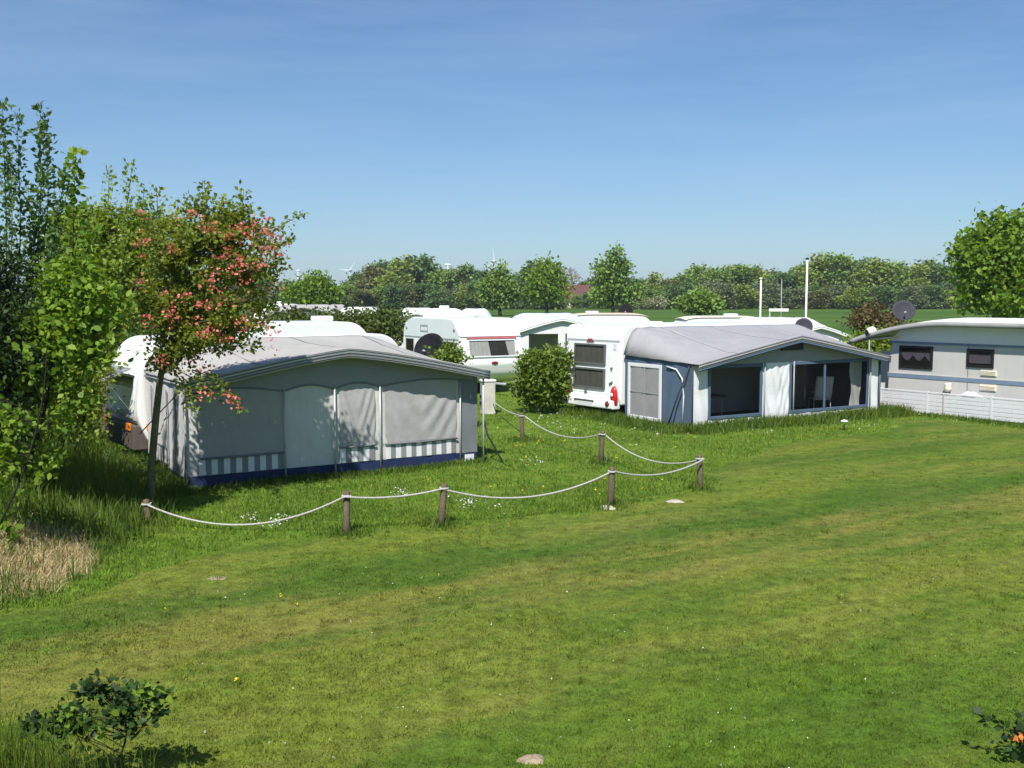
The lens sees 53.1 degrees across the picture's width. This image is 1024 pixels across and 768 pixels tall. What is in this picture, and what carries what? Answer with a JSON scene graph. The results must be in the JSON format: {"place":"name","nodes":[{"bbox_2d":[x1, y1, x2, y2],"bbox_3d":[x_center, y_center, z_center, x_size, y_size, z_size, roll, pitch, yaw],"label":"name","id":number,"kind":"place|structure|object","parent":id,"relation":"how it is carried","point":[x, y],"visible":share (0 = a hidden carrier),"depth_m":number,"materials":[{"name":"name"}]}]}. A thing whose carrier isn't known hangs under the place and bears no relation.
{"place":"outdoors","nodes":[
{"label":"outdoors","id":0,"kind":"place"},
{"bbox_2d":[479,379,495,413],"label":"power pillar","id":1,"kind":"structure","parent":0,"point":[489,396],"depth_m":30.23,"materials":[{"name":"plastic"}]},
{"bbox_2d":[0,298,1023,767],"bbox_3d":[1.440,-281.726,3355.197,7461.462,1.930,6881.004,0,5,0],"label":"ground","id":2,"kind":"structure","parent":0,"point":[1006,442],"depth_m":11.39,"materials":[{"name":"green plant"}]},
{"bbox_2d":[0,236,54,443],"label":"shrub","id":3,"kind":"object","parent":2,"relation":"on","point":[11,356],"visible":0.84,"depth_m":14.15,"materials":[{"name":"green plant"}]},
{"bbox_2d":[0,342,68,553],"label":"cherry sapling","id":4,"kind":"object","parent":2,"relation":"on","point":[10,450],"visible":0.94,"depth_m":12.79,"materials":[{"name":"green plant"}]},
{"bbox_2d":[0,97,75,399],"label":"willow","id":5,"kind":"object","parent":2,"relation":"on","point":[36,233],"visible":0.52,"depth_m":14.74,"materials":[{"name":"green plant"}]},
{"bbox_2d":[0,513,109,603],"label":"dry grass","id":6,"kind":"structure","parent":2,"relation":"on","point":[65,548],"depth_m":12.97,"materials":[{"name":"beige plant"}]},
{"bbox_2d":[15,365,98,450],"bbox_3d":[-8.638,0.603,17.610,2.940,2.394,2.114,0,5,0],"label":"shrub","id":7,"kind":"object","parent":2,"relation":"on","point":[73,427],"visible":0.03,"depth_m":17.79,"materials":[{"name":"green plant"}]},
{"bbox_2d":[0,146,135,488],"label":"cherry sapling","id":8,"kind":"object","parent":2,"relation":"on","point":[71,322],"visible":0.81,"depth_m":14.44,"materials":[{"name":"green plant"}]},
{"bbox_2d":[46,343,130,447],"bbox_3d":[-8.860,0.270,20.585,2.228,2.475,2.079,-2,5,-23],"label":"shrub","id":9,"kind":"object","parent":2,"relation":"on","point":[97,414],"visible":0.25,"depth_m":20.52,"materials":[{"name":"green plant"}]},
{"bbox_2d":[0,653,187,767],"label":"grass tuft","id":10,"kind":"object","parent":2,"relation":"on","point":[16,761],"visible":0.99,"depth_m":6.92,"materials":[{"name":"green plant"}]},
{"bbox_2d":[18,668,178,767],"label":"rose bush","id":11,"kind":"object","parent":2,"relation":"on","point":[123,708],"visible":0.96,"depth_m":7.07,"materials":[{"name":"green plant"}]},
{"bbox_2d":[16,158,205,443],"bbox_3d":[-9.372,-1.899,23.933,4.714,6.679,2.643,0,5,0],"label":"field maple","id":12,"kind":"object","parent":2,"relation":"on","point":[121,252],"visible":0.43,"depth_m":23.54,"materials":[{"name":"green plant"}]},
{"bbox_2d":[119,179,309,506],"bbox_3d":[-4.756,-0.562,16.450,3.036,5.459,1.974,0,5,0],"label":"hawthorn tree","id":13,"kind":"object","parent":2,"relation":"on","point":[189,313],"visible":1,"depth_m":16.41,"materials":[{"name":"green plant"}]},
{"bbox_2d":[94,331,397,449],"bbox_3d":[-5.936,0.189,23.290,6.904,2.620,2.320,-4,6,-36],"label":"caravan","id":14,"kind":"object","parent":2,"relation":"on","point":[129,425],"visible":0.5,"depth_m":21.39,"materials":[{"name":"white paint"}]},
{"bbox_2d":[266,278,294,303],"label":"tree","id":15,"kind":"object","parent":2,"relation":"on","point":[275,293],"visible":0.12,"depth_m":168.33,"materials":[{"name":"green plant"}]},
{"bbox_2d":[204,316,365,332],"bbox_3d":[-7.179,-0.650,31.543,5.554,2.870,2.330,-3,6,-29],"label":"caravan","id":16,"kind":"object","parent":2,"relation":"on","point":[321,323],"visible":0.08,"depth_m":30.97,"materials":[{"name":"white paint"}]},
{"bbox_2d":[263,304,338,320],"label":"caravan awning","id":17,"kind":"object","parent":2,"relation":"on","point":[310,306],"visible":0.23,"depth_m":73.07,"materials":[{"name":"fabric"}]},
{"bbox_2d":[276,269,345,304],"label":"tree","id":18,"kind":"object","parent":2,"relation":"on","point":[313,288],"visible":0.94,"depth_m":148.17,"materials":[{"name":"green plant"}]},
{"bbox_2d":[139,335,503,487],"bbox_3d":[-3.871,0.400,20.869,6.581,2.640,3.518,-3,6,-31],"label":"caravan awning","id":19,"kind":"object","parent":2,"relation":"on","point":[361,402],"visible":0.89,"depth_m":19.64,"materials":[{"name":"fabric"}]},
{"bbox_2d":[267,300,415,345],"bbox_3d":[-9.201,-2.760,53.975,8.438,3.294,3.488,0,5,0],"label":"hedge","id":20,"kind":"object","parent":2,"relation":"on","point":[378,321],"visible":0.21,"depth_m":53.39,"materials":[{"name":"green plant"}]},
{"bbox_2d":[341,491,351,535],"bbox_3d":[-2.393,1.937,14.802,0.154,0.785,0.155,0,2,-17],"label":"rope post","id":21,"kind":"object","parent":2,"relation":"on","point":[346,513],"visible":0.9,"depth_m":14.76,"materials":[{"name":"brown wood"}]},
{"bbox_2d":[346,288,375,306],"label":"wood tree","id":22,"kind":"object","parent":2,"relation":"on","point":[357,296],"visible":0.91,"depth_m":296.07,"materials":[{"name":"green plant"}]},
{"bbox_2d":[349,264,389,290],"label":"tree","id":23,"kind":"object","parent":2,"relation":"on","point":[368,273],"visible":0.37,"depth_m":324.11,"materials":[{"name":"green plant"}]},
{"bbox_2d":[370,257,417,289],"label":"tree","id":24,"kind":"object","parent":2,"relation":"on","point":[396,275],"visible":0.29,"depth_m":321.88,"materials":[{"name":"green plant"}]},
{"bbox_2d":[382,282,410,308],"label":"wood tree","id":25,"kind":"object","parent":2,"relation":"on","point":[393,294],"visible":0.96,"depth_m":291.37,"materials":[{"name":"green plant"}]},
{"bbox_2d":[403,283,418,308],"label":"wood tree","id":26,"kind":"object","parent":2,"relation":"on","point":[411,300],"visible":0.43,"depth_m":296.56,"materials":[{"name":"green plant"}]},
{"bbox_2d":[396,308,430,347],"bbox_3d":[-5.766,-3.214,62.129,2.661,2.814,2.573,0,5,-3],"label":"caravan","id":27,"kind":"object","parent":2,"relation":"on","point":[420,312],"visible":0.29,"depth_m":61.52,"materials":[{"name":"white"}]},
{"bbox_2d":[404,253,442,284],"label":"tree","id":28,"kind":"object","parent":2,"relation":"on","point":[425,265],"visible":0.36,"depth_m":347.56,"materials":[{"name":"green plant"}]},
{"bbox_2d":[410,282,445,307],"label":"wood tree","id":29,"kind":"object","parent":2,"relation":"on","point":[425,289],"visible":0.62,"depth_m":298.72,"materials":[{"name":"green plant"}]},
{"bbox_2d":[414,333,443,357],"bbox_3d":[-2.144,-0.049,26.490,0.562,2.524,0.745,-3,6,-34],"label":"satellite dish","id":30,"kind":"object","parent":2,"relation":"on","point":[428,339],"visible":0.64,"depth_m":26.55,"materials":[{"name":"grey metal"}]},
{"bbox_2d":[421,267,449,290],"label":"tree","id":31,"kind":"object","parent":2,"relation":"on","point":[434,277],"visible":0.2,"depth_m":344.23,"materials":[{"name":"green plant"}]},
{"bbox_2d":[422,290,456,308],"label":"wood tree","id":32,"kind":"object","parent":2,"relation":"on","point":[439,298],"visible":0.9,"depth_m":288.17,"materials":[{"name":"green plant"}]},
{"bbox_2d":[438,483,448,526],"bbox_3d":[-1.040,1.893,15.404,0.154,0.801,0.155,0,5,-34],"label":"rope post","id":33,"kind":"object","parent":2,"relation":"on","point":[442,505],"visible":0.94,"depth_m":15.35,"materials":[{"name":"brown wood"}]},
{"bbox_2d":[423,306,465,316],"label":"caravan","id":34,"kind":"object","parent":2,"relation":"on","point":[443,311],"visible":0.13,"depth_m":60.77,"materials":[{"name":"white paint"}]},
{"bbox_2d":[424,336,473,364],"bbox_3d":[-1.650,-0.006,26.064,1.389,2.526,1.514,0,5,0],"label":"shrub","id":35,"kind":"object","parent":2,"relation":"on","point":[447,353],"visible":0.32,"depth_m":25.88,"materials":[{"name":"green plant"}]},
{"bbox_2d":[439,267,462,307],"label":"tree","id":36,"kind":"object","parent":2,"relation":"on","point":[448,275],"visible":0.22,"depth_m":327.27,"materials":[{"name":"green plant"}]},
{"bbox_2d":[451,282,471,308],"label":"wood tree","id":37,"kind":"object","parent":2,"relation":"on","point":[459,296],"visible":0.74,"depth_m":306.27,"materials":[{"name":"green plant"}]},
{"bbox_2d":[403,316,522,387],"bbox_3d":[-1.737,-1.141,38.349,2.550,2.700,6.181,-3,6,-29],"label":"caravan","id":38,"kind":"object","parent":2,"relation":"on","point":[493,344],"visible":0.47,"depth_m":36.80,"materials":[{"name":"white paint"}]},
{"bbox_2d":[467,339,516,357],"bbox_3d":[-0.697,-1.274,36.527,1.920,0.634,0.185,-3,6,-29],"label":"window","id":39,"kind":"structure","parent":38,"relation":"in","point":[487,347],"depth_m":36.54,"materials":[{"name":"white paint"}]},
{"bbox_2d":[451,262,483,290],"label":"tree","id":40,"kind":"object","parent":2,"relation":"on","point":[465,271],"visible":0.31,"depth_m":325.42,"materials":[{"name":"green plant"}]},
{"bbox_2d":[459,280,486,308],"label":"wood tree","id":41,"kind":"object","parent":2,"relation":"on","point":[470,297],"visible":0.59,"depth_m":299.65,"materials":[{"name":"green plant"}]},
{"bbox_2d":[462,308,491,316],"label":"caravan","id":42,"kind":"object","parent":2,"relation":"on","point":[481,312],"visible":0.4,"depth_m":62.73,"materials":[{"name":"white paint"}]},
{"bbox_2d":[469,259,526,315],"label":"tree","id":43,"kind":"object","parent":2,"relation":"on","point":[499,287],"visible":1,"depth_m":187.88,"materials":[{"name":"green plant"}]},
{"bbox_2d":[515,258,543,282],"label":"tree","id":44,"kind":"object","parent":2,"relation":"on","point":[525,269],"visible":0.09,"depth_m":324.82,"materials":[{"name":"green plant"}]},
{"bbox_2d":[516,754,544,763],"bbox_3d":[0.142,2.827,7.725,0.247,0.056,0.175,0,5,0],"label":"flat stone","id":45,"kind":"object","parent":2,"relation":"on","point":[532,758],"visible":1,"depth_m":7.70,"materials":[{"name":"stone"}]},
{"bbox_2d":[507,339,574,413],"bbox_3d":[0.979,-0.215,30.679,2.249,2.270,2.084,1,5,14],"label":"shrub","id":46,"kind":"object","parent":2,"relation":"on","point":[539,382],"visible":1,"depth_m":30.30,"materials":[{"name":"green plant"}]},
{"bbox_2d":[520,250,578,312],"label":"tree","id":47,"kind":"object","parent":2,"relation":"on","point":[546,283],"visible":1,"depth_m":187.92,"materials":[{"name":"green plant"}]},
{"bbox_2d":[510,313,589,381],"bbox_3d":[1.733,-1.506,42.086,3.761,2.794,2.773,-1,5,-12],"label":"caravan awning","id":48,"kind":"object","parent":2,"relation":"on","point":[536,330],"visible":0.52,"depth_m":41.16,"materials":[{"name":"white paint"}]},
{"bbox_2d":[563,285,593,307],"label":"farmhouse","id":49,"kind":"object","parent":2,"relation":"on","point":[580,289],"visible":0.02,"depth_m":327.22,"materials":[{"name":"beige paint"}]},
{"bbox_2d":[607,467,616,505],"bbox_3d":[1.615,1.758,16.720,0.155,0.821,0.154,9,10,38],"label":"rope post","id":50,"kind":"object","parent":2,"relation":"on","point":[612,471],"visible":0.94,"depth_m":16.67,"materials":[{"name":"brown wood"}]},
{"bbox_2d":[147,400,703,525],"bbox_3d":[0.537,1.273,21.640,7.617,0.576,15.521,2,5,19],"label":"rope","id":51,"kind":"object","parent":50,"relation":"attached to","point":[178,516],"visible":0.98,"depth_m":15.62,"materials":[{"name":"white fabric"}]},
{"bbox_2d":[575,311,649,323],"bbox_3d":[4.586,-2.173,49.995,4.554,2.790,2.381,0,5,-4],"label":"caravan","id":52,"kind":"object","parent":2,"relation":"on","point":[593,317],"visible":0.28,"depth_m":48.78,"materials":[{"name":"beige paint"}]},
{"bbox_2d":[586,240,649,312],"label":"tree","id":53,"kind":"object","parent":2,"relation":"on","point":[613,287],"visible":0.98,"depth_m":188.02,"materials":[{"name":"green plant"}]},
{"bbox_2d":[641,271,663,289],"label":"tree","id":54,"kind":"object","parent":2,"relation":"on","point":[652,281],"visible":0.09,"depth_m":322.94,"materials":[{"name":"green plant"}]},
{"bbox_2d":[647,294,669,309],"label":"wood tree","id":55,"kind":"object","parent":2,"relation":"on","point":[659,303],"visible":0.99,"depth_m":283.52,"materials":[{"name":"green plant"}]},
{"bbox_2d":[562,321,771,412],"bbox_3d":[4.892,-0.576,31.575,6.815,2.740,2.500,-3,6,-35],"label":"caravan","id":56,"kind":"object","parent":2,"relation":"on","point":[598,367],"visible":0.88,"depth_m":29.59,"materials":[{"name":"white paint"}]},
{"bbox_2d":[573,366,605,389],"bbox_3d":[2.245,-0.178,29.839,0.078,0.601,1.400,-3,6,-35],"label":"window","id":57,"kind":"structure","parent":56,"relation":"in","point":[584,377],"depth_m":29.84,"materials":[{"name":"glass"}]},
{"bbox_2d":[574,343,605,364],"bbox_3d":[2.262,-0.876,29.792,0.078,0.601,1.400,-3,6,-35],"label":"window","id":58,"kind":"structure","parent":56,"relation":"in","point":[584,353],"depth_m":29.78,"materials":[{"name":"glass"}]},
{"bbox_2d":[658,283,686,308],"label":"wood tree","id":59,"kind":"object","parent":2,"relation":"on","point":[672,292],"visible":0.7,"depth_m":294.03,"materials":[{"name":"green plant"}]},
{"bbox_2d":[679,263,710,283],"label":"tree","id":60,"kind":"object","parent":2,"relation":"on","point":[696,270],"visible":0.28,"depth_m":354.80,"materials":[{"name":"green plant"}]},
{"bbox_2d":[670,284,728,315],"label":"field tree","id":61,"kind":"object","parent":2,"relation":"on","point":[701,302],"visible":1,"depth_m":138.60,"materials":[{"name":"green plant"}]},
{"bbox_2d":[674,313,751,321],"bbox_3d":[9.676,-1.955,48.006,4.554,2.690,2.381,0,5,-3],"label":"caravan","id":62,"kind":"object","parent":2,"relation":"on","point":[729,317],"visible":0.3,"depth_m":46.78,"materials":[{"name":"beige paint"}]},
{"bbox_2d":[700,265,730,284],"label":"tree","id":63,"kind":"object","parent":2,"relation":"on","point":[714,274],"visible":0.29,"depth_m":332.35,"materials":[{"name":"green plant"}]},
{"bbox_2d":[712,281,737,308],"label":"wood tree","id":64,"kind":"object","parent":2,"relation":"on","point":[728,291],"visible":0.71,"depth_m":287.84,"materials":[{"name":"green plant"}]},
{"bbox_2d":[732,282,754,308],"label":"wood tree","id":65,"kind":"object","parent":2,"relation":"on","point":[743,292],"visible":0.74,"depth_m":293.78,"materials":[{"name":"green plant"}]},
{"bbox_2d":[726,261,763,304],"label":"tree","id":66,"kind":"object","parent":2,"relation":"on","point":[743,274],"visible":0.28,"depth_m":337.86,"materials":[{"name":"green plant"}]},
{"bbox_2d":[745,288,766,308],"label":"wood tree","id":67,"kind":"object","parent":2,"relation":"on","point":[752,304],"visible":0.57,"depth_m":297.30,"materials":[{"name":"green plant"}]},
{"bbox_2d":[623,324,890,425],"bbox_3d":[6.937,-0.169,29.119,7.520,2.943,3.194,-3,6,-31],"label":"caravan awning","id":68,"kind":"object","parent":2,"relation":"on","point":[673,374],"visible":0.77,"depth_m":28.14,"materials":[{"name":"grey fabric"}]},
{"bbox_2d":[627,362,661,420],"bbox_3d":[3.606,0.215,27.931,0.034,1.540,1.460,-3,6,-31],"label":"side window","id":69,"kind":"structure","parent":68,"relation":"in","point":[644,395],"depth_m":27.91,"materials":[{"name":"white plastic"}]},
{"bbox_2d":[707,363,762,419],"bbox_3d":[5.907,0.189,27.061,1.920,1.418,0.040,-3,6,-31],"label":"window","id":70,"kind":"structure","parent":68,"relation":"in","point":[760,365],"depth_m":27.07,"materials":[{"name":"blue glass"}]},
{"bbox_2d":[788,358,869,412],"bbox_3d":[8.966,0.034,28.889,3.213,1.418,0.040,-3,6,-31],"label":"window","id":71,"kind":"structure","parent":68,"relation":"in","point":[824,408],"depth_m":28.78,"materials":[{"name":"blue glass"}]},
{"bbox_2d":[710,406,815,416],"bbox_3d":[6.931,0.940,29.408,6.769,0.015,2.550,-3,6,-31],"label":"floor mat","id":72,"kind":"object","parent":2,"relation":"on","point":[749,411],"visible":0.21,"depth_m":30.42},
{"bbox_2d":[808,376,833,408],"bbox_3d":[9.062,0.314,30.041,0.610,1.128,0.756,0,5,-1],"label":"camping chair","id":73,"kind":"object","parent":72,"relation":"on","point":[818,393],"visible":0.95,"depth_m":29.78,"materials":[{"name":"white fabric"}]},
{"bbox_2d":[736,317,800,324],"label":"caravan","id":74,"kind":"object","parent":2,"relation":"on","point":[778,320],"visible":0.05,"depth_m":39.85,"materials":[{"name":"white paint"}]},
{"bbox_2d":[759,281,782,308],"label":"wood tree","id":75,"kind":"object","parent":2,"relation":"on","point":[771,298],"visible":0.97,"depth_m":300.71,"materials":[{"name":"green plant"}]},
{"bbox_2d":[764,270,801,289],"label":"tree","id":76,"kind":"object","parent":2,"relation":"on","point":[787,280],"visible":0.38,"depth_m":322.57,"materials":[{"name":"green plant"}]},
{"bbox_2d":[776,286,812,308],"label":"wood tree","id":77,"kind":"object","parent":2,"relation":"on","point":[793,298],"visible":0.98,"depth_m":293.01,"materials":[{"name":"green plant"}]},
{"bbox_2d":[787,263,817,287],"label":"tree","id":78,"kind":"object","parent":2,"relation":"on","point":[800,273],"visible":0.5,"depth_m":326.05,"materials":[{"name":"green plant"}]},
{"bbox_2d":[803,288,833,308],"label":"wood tree","id":79,"kind":"object","parent":2,"relation":"on","point":[816,299],"visible":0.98,"depth_m":292.03,"materials":[{"name":"green plant"}]},
{"bbox_2d":[789,317,850,343],"bbox_3d":[11.736,-1.325,40.897,2.462,2.634,2.773,-1,5,-8],"label":"caravan","id":80,"kind":"object","parent":2,"relation":"on","point":[826,331],"visible":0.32,"depth_m":39.67,"materials":[{"name":"white"}]},
{"bbox_2d":[803,251,840,288],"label":"tree","id":81,"kind":"object","parent":2,"relation":"on","point":[816,261],"visible":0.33,"depth_m":333.81,"materials":[{"name":"green plant"}]},
{"bbox_2d":[816,252,856,290],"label":"tree","id":82,"kind":"object","parent":2,"relation":"on","point":[837,272],"visible":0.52,"depth_m":332.33,"materials":[{"name":"green plant"}]},
{"bbox_2d":[826,283,849,308],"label":"wood tree","id":83,"kind":"object","parent":2,"relation":"on","point":[839,290],"visible":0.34,"depth_m":303.76,"materials":[{"name":"green plant"}]},
{"bbox_2d":[832,287,866,309],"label":"wood tree","id":84,"kind":"object","parent":2,"relation":"on","point":[849,300],"visible":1,"depth_m":287.26,"materials":[{"name":"green plant"}]},
{"bbox_2d":[839,323,898,353],"bbox_3d":[12.460,-0.828,35.453,2.446,2.553,2.319,0,5,0],"label":"shrub","id":85,"kind":"object","parent":2,"relation":"on","point":[878,346],"visible":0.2,"depth_m":35.23,"materials":[{"name":"green plant"}]},
{"bbox_2d":[847,257,896,290],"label":"tree","id":86,"kind":"object","parent":2,"relation":"on","point":[862,279],"visible":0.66,"depth_m":325.18,"materials":[{"name":"green plant"}]},
{"bbox_2d":[836,300,916,335],"bbox_3d":[16.308,-2.106,45.952,3.570,3.348,3.161,0,5,0],"label":"shrub","id":87,"kind":"object","parent":2,"relation":"on","point":[866,315],"visible":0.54,"depth_m":45.49,"materials":[{"name":"brown plant"}]},
{"bbox_2d":[869,284,896,308],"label":"wood tree","id":88,"kind":"object","parent":2,"relation":"on","point":[883,295],"visible":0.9,"depth_m":288.75,"materials":[{"name":"green plant"}]},
{"bbox_2d":[881,349,895,402],"bbox_3d":[11.811,-0.170,32.098,0.060,1.820,0.540,-3,6,-35],"label":"windbreak panel","id":89,"kind":"object","parent":2,"relation":"on","point":[884,373],"visible":0.29,"depth_m":32.18,"materials":[{"name":"fabric"}]},
{"bbox_2d":[867,259,919,290],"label":"tree","id":90,"kind":"object","parent":2,"relation":"on","point":[897,278],"visible":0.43,"depth_m":322.94,"materials":[{"name":"green plant"}]},
{"bbox_2d":[898,284,930,308],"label":"wood tree","id":91,"kind":"object","parent":2,"relation":"on","point":[914,294],"visible":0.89,"depth_m":292.31,"materials":[{"name":"green plant"}]},
{"bbox_2d":[898,263,933,290],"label":"tree","id":92,"kind":"object","parent":2,"relation":"on","point":[916,272],"visible":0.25,"depth_m":322.76,"materials":[{"name":"green plant"}]},
{"bbox_2d":[919,284,948,308],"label":"wood tree","id":93,"kind":"object","parent":2,"relation":"on","point":[937,295],"visible":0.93,"depth_m":295.25,"materials":[{"name":"green plant"}]},
{"bbox_2d":[922,262,959,286],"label":"tree","id":94,"kind":"object","parent":2,"relation":"on","point":[935,276],"visible":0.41,"depth_m":326.46,"materials":[{"name":"green plant"}]},
{"bbox_2d":[880,387,1023,422],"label":"plank skirt","id":95,"kind":"object","parent":2,"relation":"on","point":[930,399],"visible":0.88,"depth_m":29.22,"materials":[{"name":"white plastic"}]},
{"bbox_2d":[887,327,1023,410],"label":"caravan","id":96,"kind":"object","parent":2,"relation":"on","point":[987,362],"visible":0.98,"depth_m":29.48,"materials":[{"name":"white paint"}]},
{"bbox_2d":[899,345,932,369],"bbox_3d":[12.079,-0.799,30.629,0.055,0.680,1.113,-3,6,-35],"label":"window","id":97,"kind":"structure","parent":96,"relation":"in","point":[914,357],"depth_m":30.62,"materials":[{"name":"black glass"}]},
{"bbox_2d":[849,318,1023,344],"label":"shelter roof","id":98,"kind":"structure","parent":96,"relation":"on","point":[1003,323],"depth_m":29.52,"materials":[{"name":"grey metal"}]},
{"bbox_2d":[966,349,993,368],"bbox_3d":[13.243,-0.723,28.967,0.055,0.530,0.805,-3,6,-35],"label":"window","id":99,"kind":"structure","parent":96,"relation":"in","point":[976,358],"depth_m":28.96,"materials":[{"name":"black glass"}]},
{"bbox_2d":[936,200,1023,317],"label":"horse chestnut","id":100,"kind":"object","parent":2,"relation":"on","point":[988,263],"visible":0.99,"depth_m":60.75,"materials":[{"name":"green plant"}]},
{"bbox_2d":[972,707,1023,760],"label":"rose bush","id":101,"kind":"object","parent":2,"relation":"on","point":[1016,736],"visible":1,"depth_m":7.54,"materials":[{"name":"green plant"}]},
{"bbox_2d":[0,399,1023,616],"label":"tall grass","id":102,"kind":"structure","parent":0,"point":[167,485],"depth_m":17.21,"materials":[{"name":"green plant"}]},
{"bbox_2d":[0,0,1023,295],"label":"sky","id":103,"kind":"structure","parent":0,"point":[772,134],"materials":[{"name":"blue"}]},
{"bbox_2d":[208,400,877,535],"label":"meadow grass","id":104,"kind":"structure","parent":0,"point":[320,523],"depth_m":18.37,"materials":[{"name":"green plant"}]},
{"bbox_2d":[892,300,914,324],"bbox_3d":[12.749,-1.057,33.435,0.625,3.361,0.483,-2,5,-24],"label":"satellite dish","id":105,"kind":"object","parent":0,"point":[902,310],"visible":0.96,"depth_m":33.39,"materials":[{"name":"grey plastic"}]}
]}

